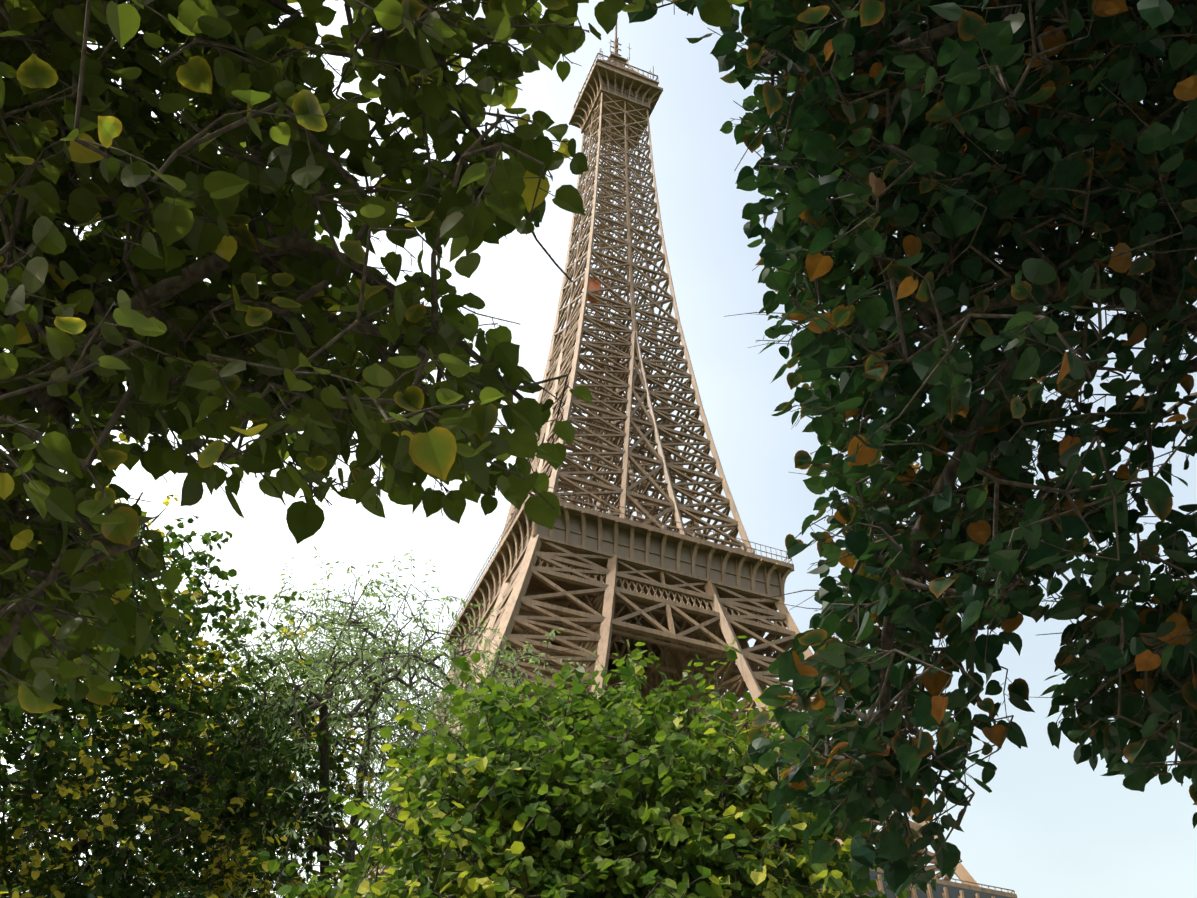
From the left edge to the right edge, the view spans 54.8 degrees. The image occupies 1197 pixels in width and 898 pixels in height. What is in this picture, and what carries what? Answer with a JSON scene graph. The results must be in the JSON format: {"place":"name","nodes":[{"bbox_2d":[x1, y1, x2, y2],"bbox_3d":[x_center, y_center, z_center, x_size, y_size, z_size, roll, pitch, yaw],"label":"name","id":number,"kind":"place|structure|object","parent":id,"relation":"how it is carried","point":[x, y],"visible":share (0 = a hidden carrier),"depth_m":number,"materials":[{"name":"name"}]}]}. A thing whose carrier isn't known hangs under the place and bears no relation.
{"place":"outdoors","nodes":[
{"label":"outdoors","id":0,"kind":"place"},
{"bbox_2d":[0,0,1196,897],"label":"sky","id":1,"kind":"structure","parent":0,"point":[1049,825],"materials":[{"name":"white"}]},
{"label":"ground","id":2,"kind":"structure","parent":0,"visible":0},
{"bbox_2d":[0,464,380,897],"bbox_3d":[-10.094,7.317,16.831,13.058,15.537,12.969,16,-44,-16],"label":"old tree","id":3,"kind":"object","parent":2,"relation":"on","point":[53,750],"visible":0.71,"depth_m":17.04,"materials":[{"name":"green plant"}]},
{"bbox_2d":[0,546,633,897],"bbox_3d":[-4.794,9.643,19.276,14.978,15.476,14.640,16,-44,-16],"label":"tree","id":4,"kind":"object","parent":2,"relation":"on","point":[326,694],"visible":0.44,"depth_m":19.14,"materials":[{"name":"green plant"}]},
{"bbox_2d":[0,0,747,712],"bbox_3d":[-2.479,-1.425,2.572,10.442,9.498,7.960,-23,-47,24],"label":"linden tree","id":5,"kind":"object","parent":2,"relation":"on","point":[172,340],"visible":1,"depth_m":2.55,"materials":[{"name":"green plant"}]},
{"bbox_2d":[259,636,920,897],"bbox_3d":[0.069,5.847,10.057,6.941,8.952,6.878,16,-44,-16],"label":"bush","id":6,"kind":"object","parent":2,"relation":"on","point":[585,796],"visible":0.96,"depth_m":9.69,"materials":[{"name":"green plant"}]},
{"bbox_2d":[355,23,1016,897],"bbox_3d":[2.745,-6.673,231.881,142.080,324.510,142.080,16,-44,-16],"label":"eiffel tower","id":7,"kind":"structure","parent":2,"relation":"on","point":[603,571],"depth_m":198.44,"materials":[{"name":"metal"}]},
{"bbox_2d":[627,0,1196,896],"bbox_3d":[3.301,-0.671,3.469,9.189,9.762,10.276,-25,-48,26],"label":"linden tree","id":8,"kind":"object","parent":2,"relation":"on","point":[909,126],"visible":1,"depth_m":3.77,"materials":[{"name":"green plant"}]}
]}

